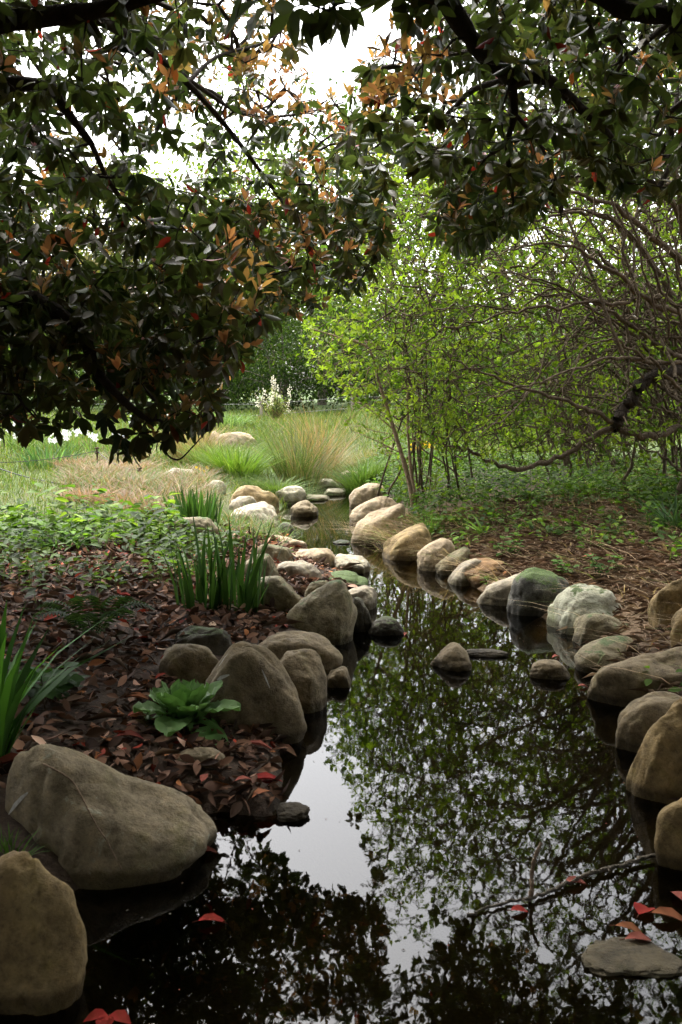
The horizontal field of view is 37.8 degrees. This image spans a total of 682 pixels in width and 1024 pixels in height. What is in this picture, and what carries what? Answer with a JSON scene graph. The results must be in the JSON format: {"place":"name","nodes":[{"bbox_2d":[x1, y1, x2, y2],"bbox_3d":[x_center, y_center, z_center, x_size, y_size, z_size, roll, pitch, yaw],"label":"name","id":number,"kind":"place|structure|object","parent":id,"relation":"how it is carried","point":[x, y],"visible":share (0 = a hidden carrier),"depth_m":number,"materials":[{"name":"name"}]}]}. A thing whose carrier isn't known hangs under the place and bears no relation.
{"place":"outdoors","nodes":[
{"label":"outdoors","id":0,"kind":"place"},
{"bbox_2d":[0,470,681,1023],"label":"water","id":1,"kind":"structure","parent":0,"point":[360,776],"depth_m":3.14,"materials":[{"name":"black liquid"}]},
{"bbox_2d":[83,1009,130,1023],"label":"fallen leaf","id":2,"kind":"object","parent":1,"relation":"on","point":[100,1016],"visible":1,"depth_m":2.38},
{"bbox_2d":[276,802,309,821],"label":"boulder","id":3,"kind":"object","parent":1,"relation":"in","point":[290,811],"visible":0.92,"depth_m":3.51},
{"bbox_2d":[290,500,317,516],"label":"boulder","id":4,"kind":"object","parent":1,"relation":"in","point":[305,508],"visible":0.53,"depth_m":11.87,"materials":[{"name":"brown stone"}]},
{"bbox_2d":[327,666,351,687],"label":"boulder","id":5,"kind":"object","parent":1,"relation":"in","point":[338,677],"visible":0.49,"depth_m":5.04,"materials":[{"name":"brown stone"}]},
{"bbox_2d":[368,616,404,635],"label":"boulder","id":6,"kind":"object","parent":1,"relation":"in","point":[386,626],"visible":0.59,"depth_m":6.13,"materials":[{"name":"stone"}]},
{"bbox_2d":[430,642,471,671],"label":"boulder","id":7,"kind":"object","parent":1,"relation":"in","point":[453,656],"visible":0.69,"depth_m":5.37,"materials":[{"name":"brown stone"}]},
{"bbox_2d":[466,649,508,657],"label":"boulder","id":8,"kind":"object","parent":1,"relation":"in","point":[492,653],"visible":0.7,"depth_m":5.64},
{"bbox_2d":[529,659,570,679],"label":"boulder","id":9,"kind":"object","parent":1,"relation":"in","point":[550,669],"visible":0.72,"depth_m":5.21,"materials":[{"name":"brown stone"}]},
{"bbox_2d":[467,853,655,915],"bbox_3d":[0.686,1.127,3.024,0.732,0.027,0.099,-4,8,-30],"label":"floating stick","id":10,"kind":"object","parent":1,"relation":"on","point":[637,860],"visible":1,"depth_m":3.03,"materials":[{"name":"brown wood"}]},
{"bbox_2d":[581,937,681,977],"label":"boulder","id":11,"kind":"object","parent":1,"relation":"on","point":[614,956],"visible":0.99,"depth_m":2.62,"materials":[{"name":"grey stone"}]},
{"bbox_2d":[0,390,681,891],"bbox_3d":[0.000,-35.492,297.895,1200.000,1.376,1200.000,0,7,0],"label":"ground","id":12,"kind":"structure","parent":0,"point":[52,864],"depth_m":4.86,"materials":[{"name":"soil"}]},
{"bbox_2d":[0,824,43,855],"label":"grass clump","id":13,"kind":"object","parent":12,"relation":"on","point":[5,849],"visible":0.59,"depth_m":3.06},
{"bbox_2d":[4,658,77,708],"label":"weed","id":14,"kind":"object","parent":12,"relation":"on","point":[63,685],"visible":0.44,"depth_m":4.03,"materials":[{"name":"green plant"}]},
{"bbox_2d":[0,422,87,455],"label":"white flowers","id":15,"kind":"object","parent":12,"relation":"on","point":[10,444],"visible":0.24,"depth_m":18.19,"materials":[{"name":"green plant"}]},
{"bbox_2d":[0,850,87,1015],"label":"boulder","id":16,"kind":"object","parent":12,"relation":"on","point":[43,951],"visible":0.93,"depth_m":2.44,"materials":[{"name":"stone"}]},
{"bbox_2d":[0,444,90,469],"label":"clump","id":17,"kind":"object","parent":12,"relation":"on","point":[33,456],"visible":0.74,"depth_m":15.32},
{"bbox_2d":[2,522,119,548],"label":"ground cover","id":18,"kind":"object","parent":12,"relation":"on","point":[69,543],"visible":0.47,"depth_m":7.70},
{"bbox_2d":[35,662,88,699],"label":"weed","id":19,"kind":"object","parent":12,"relation":"on","point":[76,677],"visible":0.36,"depth_m":4.18,"materials":[{"name":"green plant"}]},
{"bbox_2d":[0,601,127,756],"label":"iris","id":20,"kind":"object","parent":12,"relation":"on","point":[14,690],"visible":0.9,"depth_m":3.52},
{"bbox_2d":[40,429,123,457],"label":"white flowers","id":21,"kind":"object","parent":12,"relation":"on","point":[65,434],"visible":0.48,"depth_m":17.52,"materials":[{"name":"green plant"}]},
{"bbox_2d":[45,484,128,502],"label":"straw tuft","id":22,"kind":"object","parent":12,"relation":"on","point":[79,492],"visible":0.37,"depth_m":11.21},
{"bbox_2d":[5,744,216,889],"bbox_3d":[-0.762,1.098,3.219,0.707,0.696,0.438,0,7,0],"label":"boulder","id":23,"kind":"object","parent":12,"relation":"on","point":[152,832],"visible":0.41,"depth_m":3.11,"materials":[{"name":"beige stone"}]},
{"bbox_2d":[73,487,159,506],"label":"straw tuft","id":24,"kind":"object","parent":12,"relation":"on","point":[107,496],"visible":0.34,"depth_m":10.81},
{"bbox_2d":[0,481,251,609],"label":"ground cover","id":25,"kind":"object","parent":12,"relation":"on","point":[14,520],"visible":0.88,"depth_m":7.77,"materials":[{"name":"green plant"}]},
{"bbox_2d":[38,143,285,403],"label":"spring tree","id":26,"kind":"object","parent":12,"relation":"on","point":[100,203],"visible":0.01,"depth_m":46.69,"materials":[{"name":"green plant"}]},
{"bbox_2d":[37,448,305,545],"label":"dead grass","id":27,"kind":"structure","parent":12,"relation":"on","point":[76,475],"depth_m":12.13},
{"bbox_2d":[122,422,244,463],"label":"grass clump","id":28,"kind":"object","parent":12,"relation":"on","point":[211,439],"visible":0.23,"depth_m":16.52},
{"bbox_2d":[0,524,370,817],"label":"leaf litter","id":29,"kind":"object","parent":12,"relation":"on","point":[172,771],"visible":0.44,"depth_m":4.90,"materials":[{"name":"plant"}]},
{"bbox_2d":[31,594,154,635],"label":"fern","id":30,"kind":"object","parent":29,"relation":"on","point":[77,618],"visible":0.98,"depth_m":5.07,"materials":[{"name":"green plant"}]},
{"bbox_2d":[133,679,240,744],"bbox_3d":[-0.639,0.864,4.064,0.464,0.376,0.490,3,8,25],"label":"rosette plant","id":31,"kind":"object","parent":12,"relation":"on","point":[183,703],"visible":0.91,"depth_m":4.01,"materials":[{"name":"green plant"}]},
{"bbox_2d":[158,644,218,684],"bbox_3d":[-0.691,0.749,4.671,0.327,0.266,0.196,0,7,0],"label":"boulder","id":32,"kind":"object","parent":12,"relation":"on","point":[190,662],"visible":0.54,"depth_m":4.59,"materials":[{"name":"brown stone"}]},
{"bbox_2d":[166,517,217,537],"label":"boulder","id":33,"kind":"object","parent":12,"relation":"on","point":[202,522],"visible":0.22,"depth_m":8.33,"materials":[{"name":"beige stone"}]},
{"bbox_2d":[161,481,224,525],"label":"iris","id":34,"kind":"object","parent":12,"relation":"on","point":[208,510],"visible":0.62,"depth_m":9.17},
{"bbox_2d":[0,0,396,467],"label":"evergreen tree","id":35,"kind":"object","parent":12,"relation":"on","point":[74,307],"visible":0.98,"depth_m":5.12,"materials":[{"name":"green plant"}]},
{"bbox_2d":[161,527,241,611],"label":"iris","id":36,"kind":"object","parent":12,"relation":"on","point":[185,583],"visible":0.81,"depth_m":5.87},
{"bbox_2d":[176,747,228,768],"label":"boulder","id":37,"kind":"object","parent":12,"relation":"on","point":[200,754],"visible":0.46,"depth_m":3.74,"materials":[{"name":"beige stone"}]},
{"bbox_2d":[174,625,231,654],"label":"boulder","id":38,"kind":"object","parent":12,"relation":"on","point":[216,641],"visible":0.44,"depth_m":5.07,"materials":[{"name":"stone"}]},
{"bbox_2d":[158,435,275,470],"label":"grass clump","id":39,"kind":"object","parent":12,"relation":"on","point":[197,453],"visible":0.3,"depth_m":15.32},
{"bbox_2d":[165,338,297,407],"bbox_3d":[-5.336,-5.844,38.013,6.356,4.688,6.574,-6,9,-40],"label":"lawn bush","id":40,"kind":"object","parent":12,"relation":"on","point":[235,404],"visible":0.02,"depth_m":38.38,"materials":[{"name":"green plant"}]},
{"bbox_2d":[127,52,336,403],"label":"spring tree","id":41,"kind":"object","parent":12,"relation":"on","point":[238,189],"visible":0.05,"depth_m":44.87,"materials":[{"name":"green plant"}]},
{"bbox_2d":[174,439,292,481],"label":"grass clump","id":42,"kind":"object","parent":12,"relation":"on","point":[236,464],"visible":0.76,"depth_m":14.20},
{"bbox_2d":[214,410,255,429],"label":"grass clump","id":43,"kind":"object","parent":12,"relation":"on","point":[226,419],"visible":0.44,"depth_m":26.05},
{"bbox_2d":[215,432,256,448],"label":"boulder","id":44,"kind":"object","parent":12,"relation":"on","point":[232,434],"visible":0.3,"depth_m":20.37,"materials":[{"name":"stone"}]},
{"bbox_2d":[184,506,290,616],"bbox_3d":[-0.606,0.290,5.900,0.656,0.678,0.622,-3,8,-25],"label":"iris","id":45,"kind":"object","parent":12,"relation":"on","point":[230,586],"visible":0.7,"depth_m":5.90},
{"bbox_2d":[230,501,277,527],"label":"boulder","id":46,"kind":"object","parent":12,"relation":"on","point":[263,508],"visible":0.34,"depth_m":10.36,"materials":[{"name":"stone"}]},
{"bbox_2d":[230,485,278,520],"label":"boulder","id":47,"kind":"object","parent":12,"relation":"on","point":[257,493],"visible":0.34,"depth_m":11.12,"materials":[{"name":"stone"}]},
{"bbox_2d":[204,641,306,743],"bbox_3d":[-0.398,0.956,4.320,0.503,0.802,0.312,0,7,0],"label":"boulder","id":48,"kind":"object","parent":12,"relation":"on","point":[259,686],"visible":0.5,"depth_m":4.20,"materials":[{"name":"grey stone"}]},
{"bbox_2d":[244,554,278,576],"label":"boulder","id":49,"kind":"object","parent":12,"relation":"on","point":[270,563],"visible":0.27,"depth_m":6.89,"materials":[{"name":"grey stone"}]},
{"bbox_2d":[43,0,501,53],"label":"evergreen tree","id":50,"kind":"object","parent":12,"relation":"on","point":[324,24],"visible":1,"depth_m":3.32,"materials":[{"name":"green plant"}]},
{"bbox_2d":[255,375,291,420],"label":"flowering shrub","id":51,"kind":"object","parent":12,"relation":"on","point":[272,405],"visible":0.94,"depth_m":29.74,"materials":[{"name":"white plant"}]},
{"bbox_2d":[257,544,293,563],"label":"boulder","id":52,"kind":"object","parent":12,"relation":"on","point":[273,551],"visible":0.41,"depth_m":7.57,"materials":[{"name":"beige stone"}]},
{"bbox_2d":[214,471,337,498],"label":"grass clump","id":53,"kind":"object","parent":12,"relation":"on","point":[271,484],"visible":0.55,"depth_m":13.70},
{"bbox_2d":[257,576,301,613],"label":"boulder","id":54,"kind":"object","parent":12,"relation":"on","point":[282,592],"visible":0.3,"depth_m":6.08,"materials":[{"name":"grey stone"}]},
{"bbox_2d":[183,176,379,402],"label":"spring tree","id":55,"kind":"object","parent":12,"relation":"on","point":[274,306],"visible":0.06,"depth_m":45.05,"materials":[{"name":"green plant"}]},
{"bbox_2d":[276,486,306,503],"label":"boulder","id":56,"kind":"object","parent":12,"relation":"on","point":[294,497],"visible":0.52,"depth_m":13.13,"materials":[{"name":"stone"}]},
{"bbox_2d":[206,408,377,490],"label":"tall grass","id":57,"kind":"structure","parent":12,"relation":"on","point":[291,467],"depth_m":14.93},
{"bbox_2d":[215,294,374,411],"bbox_3d":[-2.169,-5.654,35.516,7.400,4.409,6.907,0,7,0],"label":"evergreen bush","id":58,"kind":"object","parent":12,"relation":"on","point":[282,379],"visible":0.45,"depth_m":34.74,"materials":[{"name":"green plant"}]},
{"bbox_2d":[277,560,321,581],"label":"boulder","id":59,"kind":"object","parent":12,"relation":"on","point":[304,568],"visible":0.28,"depth_m":7.21,"materials":[{"name":"grey stone"}]},
{"bbox_2d":[258,631,342,675],"bbox_3d":[-0.236,0.842,5.355,0.492,0.390,0.344,0,7,0],"label":"boulder","id":60,"kind":"object","parent":12,"relation":"on","point":[278,644],"visible":0.24,"depth_m":5.24,"materials":[{"name":"grey stone"}]},
{"bbox_2d":[280,649,326,713],"bbox_3d":[-0.213,0.908,4.789,0.293,0.497,0.328,0,7,0],"label":"boulder","id":61,"kind":"object","parent":12,"relation":"on","point":[304,668],"visible":0.47,"depth_m":4.69,"materials":[{"name":"grey stone"}]},
{"bbox_2d":[173,105,435,404],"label":"spring tree","id":62,"kind":"object","parent":12,"relation":"on","point":[236,159],"visible":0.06,"depth_m":42.08,"materials":[{"name":"green plant"}]},
{"bbox_2d":[293,548,334,567],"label":"boulder","id":63,"kind":"object","parent":12,"relation":"on","point":[318,554],"visible":0.34,"depth_m":8.26,"materials":[{"name":"stone"}]},
{"bbox_2d":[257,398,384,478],"bbox_3d":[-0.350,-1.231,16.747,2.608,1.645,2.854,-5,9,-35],"label":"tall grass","id":64,"kind":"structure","parent":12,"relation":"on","point":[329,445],"depth_m":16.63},
{"bbox_2d":[286,579,357,645],"bbox_3d":[-0.130,0.744,6.080,0.463,0.684,0.486,0,7,0],"label":"boulder","id":65,"kind":"object","parent":12,"relation":"on","point":[328,610],"visible":0.48,"depth_m":5.89,"materials":[{"name":"grey stone"}]},
{"bbox_2d":[0,400,681,521],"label":"lawn grass","id":66,"kind":"structure","parent":12,"relation":"on","point":[250,427],"depth_m":20.44,"materials":[{"name":"plant"}]},
{"bbox_2d":[8,269,677,401],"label":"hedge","id":67,"kind":"object","parent":12,"relation":"on","point":[496,301],"visible":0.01,"depth_m":53.15,"materials":[{"name":"green plant"}]},
{"bbox_2d":[329,570,368,588],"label":"boulder","id":68,"kind":"object","parent":12,"relation":"on","point":[353,578],"visible":0.3,"depth_m":7.52,"materials":[{"name":"stone"}]},
{"bbox_2d":[272,277,429,405],"bbox_3d":[1.379,-5.774,35.755,6.517,5.064,7.695,4,8,28],"label":"lawn bush","id":69,"kind":"object","parent":12,"relation":"on","point":[361,348],"visible":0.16,"depth_m":34.77,"materials":[{"name":"green plant"}]},
{"bbox_2d":[334,554,369,573],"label":"boulder","id":70,"kind":"object","parent":12,"relation":"on","point":[341,560],"visible":0.52,"depth_m":8.22,"materials":[{"name":"stone"}]},
{"bbox_2d":[309,451,406,494],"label":"grass clump","id":71,"kind":"object","parent":12,"relation":"on","point":[360,477],"visible":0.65,"depth_m":14.34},
{"bbox_2d":[353,597,371,631],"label":"boulder","id":72,"kind":"object","parent":12,"relation":"on","point":[363,623],"visible":0.34,"depth_m":6.20,"materials":[{"name":"stone"}]},
{"bbox_2d":[348,585,376,609],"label":"boulder","id":73,"kind":"object","parent":12,"relation":"on","point":[366,594],"visible":0.36,"depth_m":6.85,"materials":[{"name":"grey stone"}]},
{"bbox_2d":[349,483,386,507],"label":"boulder","id":74,"kind":"object","parent":12,"relation":"on","point":[362,494],"visible":0.45,"depth_m":12.72,"materials":[{"name":"stone"}]},
{"bbox_2d":[349,496,396,523],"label":"boulder","id":75,"kind":"object","parent":12,"relation":"on","point":[374,504],"visible":0.43,"depth_m":11.18,"materials":[{"name":"stone"}]},
{"bbox_2d":[351,503,404,543],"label":"boulder","id":76,"kind":"object","parent":12,"relation":"on","point":[389,512],"visible":0.44,"depth_m":9.78,"materials":[{"name":"stone"}]},
{"bbox_2d":[304,270,456,506],"bbox_3d":[0.470,-1.343,11.009,1.743,2.713,2.066,0,7,0],"label":"sapling","id":77,"kind":"object","parent":12,"relation":"on","point":[411,485],"visible":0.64,"depth_m":10.86,"materials":[{"name":"green plant"}]},
{"bbox_2d":[296,91,505,497],"bbox_3d":[0.846,-2.519,11.084,2.860,4.970,5.497,0,7,0],"label":"lime shrub","id":78,"kind":"object","parent":12,"relation":"on","point":[364,332],"visible":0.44,"depth_m":10.68,"materials":[{"name":"green plant"}]},
{"bbox_2d":[382,523,431,560],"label":"boulder","id":79,"kind":"object","parent":12,"relation":"on","point":[413,535],"visible":0.46,"depth_m":8.82,"materials":[{"name":"stone"}]},
{"bbox_2d":[269,39,547,401],"bbox_3d":[2.034,-10.612,38.932,11.240,13.837,10.624,6,9,40],"label":"spring tree","id":80,"kind":"object","parent":12,"relation":"on","point":[331,179],"visible":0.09,"depth_m":37.97,"materials":[{"name":"green plant"}]},
{"bbox_2d":[417,538,454,571],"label":"boulder","id":81,"kind":"object","parent":12,"relation":"on","point":[442,544],"visible":0.37,"depth_m":8.28,"materials":[{"name":"stone"}]},
{"bbox_2d":[435,547,470,575],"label":"boulder","id":82,"kind":"object","parent":12,"relation":"on","point":[441,569],"visible":0.34,"depth_m":8.13,"materials":[{"name":"beige stone"}]},
{"bbox_2d":[448,558,480,585],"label":"boulder","id":83,"kind":"object","parent":12,"relation":"on","point":[455,578],"visible":0.41,"depth_m":7.70,"materials":[{"name":"grey stone"}]},
{"bbox_2d":[362,318,570,428],"bbox_3d":[3.490,-3.334,23.669,6.030,2.927,5.922,0,7,0],"label":"lawn bush","id":84,"kind":"object","parent":12,"relation":"on","point":[428,366],"visible":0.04,"depth_m":22.80,"materials":[{"name":"green plant"}]},
{"bbox_2d":[287,16,671,400],"bbox_3d":[6.179,-11.014,39.215,14.788,14.621,14.919,5,8,33],"label":"budding tree","id":85,"kind":"object","parent":12,"relation":"on","point":[387,157],"visible":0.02,"depth_m":37.36,"materials":[{"name":"green plant"}]},
{"bbox_2d":[464,558,506,587],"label":"boulder","id":86,"kind":"object","parent":12,"relation":"on","point":[474,582],"visible":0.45,"depth_m":7.64,"materials":[{"name":"stone"}]},
{"bbox_2d":[476,573,519,605],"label":"boulder","id":87,"kind":"object","parent":12,"relation":"on","point":[496,593],"visible":0.31,"depth_m":6.99,"materials":[{"name":"grey stone"}]},
{"bbox_2d":[323,462,681,689],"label":"dead grass","id":88,"kind":"structure","parent":12,"relation":"on","point":[383,536],"depth_m":8.36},
{"bbox_2d":[333,0,681,261],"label":"evergreen tree","id":89,"kind":"object","parent":12,"relation":"on","point":[521,194],"visible":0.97,"depth_m":5.04,"materials":[{"name":"green plant"}]},
{"bbox_2d":[354,0,681,500],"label":"arching shrub","id":90,"kind":"object","parent":12,"relation":"on","point":[662,373],"visible":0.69,"depth_m":9.21,"materials":[{"name":"green plant"}]},
{"bbox_2d":[363,430,681,691],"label":"ground cover","id":91,"kind":"object","parent":12,"relation":"on","point":[652,480],"visible":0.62,"depth_m":10.83,"materials":[{"name":"green plant"}]},
{"bbox_2d":[369,463,681,800],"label":"dry straw","id":92,"kind":"object","parent":12,"relation":"on","point":[652,559],"visible":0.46,"depth_m":7.72,"materials":[{"name":"brown plant"}]},
{"bbox_2d":[506,567,568,616],"bbox_3d":[1.348,0.659,6.800,0.428,0.566,0.420,0,7,0],"label":"boulder","id":93,"kind":"object","parent":12,"relation":"on","point":[533,585],"visible":0.41,"depth_m":6.64,"materials":[{"name":"stone"}]},
{"bbox_2d":[394,169,681,477],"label":"arching shrub","id":94,"kind":"object","parent":12,"relation":"on","point":[566,462],"visible":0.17,"depth_m":12.64,"materials":[{"name":"green plant"}]},
{"bbox_2d":[408,16,681,333],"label":"budding tree","id":95,"kind":"object","parent":12,"relation":"on","point":[552,248],"visible":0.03,"depth_m":35.93,"materials":[{"name":"green plant"}]},
{"bbox_2d":[415,74,681,492],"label":"arching shrub","id":96,"kind":"object","parent":12,"relation":"on","point":[546,248],"visible":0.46,"depth_m":10.02,"materials":[{"name":"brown plant"}]},
{"bbox_2d":[428,279,672,422],"bbox_3d":[5.251,-3.550,22.891,6.610,3.476,5.983,0,7,0],"label":"lawn bush","id":97,"kind":"object","parent":12,"relation":"on","point":[545,398],"visible":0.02,"depth_m":22.20,"materials":[{"name":"green plant"}]},
{"bbox_2d":[432,73,681,456],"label":"lime shrub","id":98,"kind":"object","parent":12,"relation":"on","point":[530,430],"visible":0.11,"depth_m":14.36,"materials":[{"name":"green plant"}]},
{"bbox_2d":[547,583,621,634],"bbox_3d":[1.564,0.721,6.309,0.475,0.515,0.465,0,7,0],"label":"boulder","id":99,"kind":"object","parent":12,"relation":"on","point":[603,601],"visible":0.48,"depth_m":6.21,"materials":[{"name":"stone"}]},
{"bbox_2d":[572,613,628,645],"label":"boulder","id":100,"kind":"object","parent":12,"relation":"on","point":[593,622],"visible":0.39,"depth_m":5.85,"materials":[{"name":"grey stone"}]},
{"bbox_2d":[584,553,624,578],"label":"weed","id":101,"kind":"object","parent":12,"relation":"on","point":[599,566],"visible":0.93,"depth_m":6.84,"materials":[{"name":"green plant"}]},
{"bbox_2d":[574,635,636,673],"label":"boulder","id":102,"kind":"object","parent":12,"relation":"on","point":[610,647],"visible":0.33,"depth_m":5.34,"materials":[{"name":"grey stone"}]},
{"bbox_2d":[587,646,681,706],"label":"boulder","id":103,"kind":"object","parent":12,"relation":"on","point":[610,684],"visible":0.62,"depth_m":4.72,"materials":[{"name":"grey stone"}]},
{"bbox_2d":[603,491,681,530],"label":"iris","id":104,"kind":"object","parent":12,"relation":"on","point":[663,515],"visible":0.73,"depth_m":8.51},
{"bbox_2d":[615,691,681,752],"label":"boulder","id":105,"kind":"object","parent":12,"relation":"on","point":[638,718],"visible":0.51,"depth_m":4.16,"materials":[{"name":"grey stone"}]},
{"bbox_2d":[626,698,681,803],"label":"boulder","id":106,"kind":"object","parent":12,"relation":"on","point":[655,773],"visible":0.45,"depth_m":3.65,"materials":[{"name":"stone"}]},
{"bbox_2d":[648,578,681,630],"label":"boulder","id":107,"kind":"object","parent":12,"relation":"on","point":[671,595],"visible":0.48,"depth_m":5.59,"materials":[{"name":"stone"}]},
{"bbox_2d":[654,798,681,870],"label":"boulder","id":108,"kind":"object","parent":12,"relation":"on","point":[668,843],"visible":0.59,"depth_m":3.13,"materials":[{"name":"stone"}]},
{"bbox_2d":[670,608,681,646],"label":"boulder","id":109,"kind":"object","parent":12,"relation":"on","point":[676,622],"visible":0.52,"depth_m":5.20,"materials":[{"name":"stone"}]},
{"bbox_2d":[0,0,681,389],"label":"sky","id":110,"kind":"structure","parent":0,"point":[326,62],"materials":[{"name":"white"}]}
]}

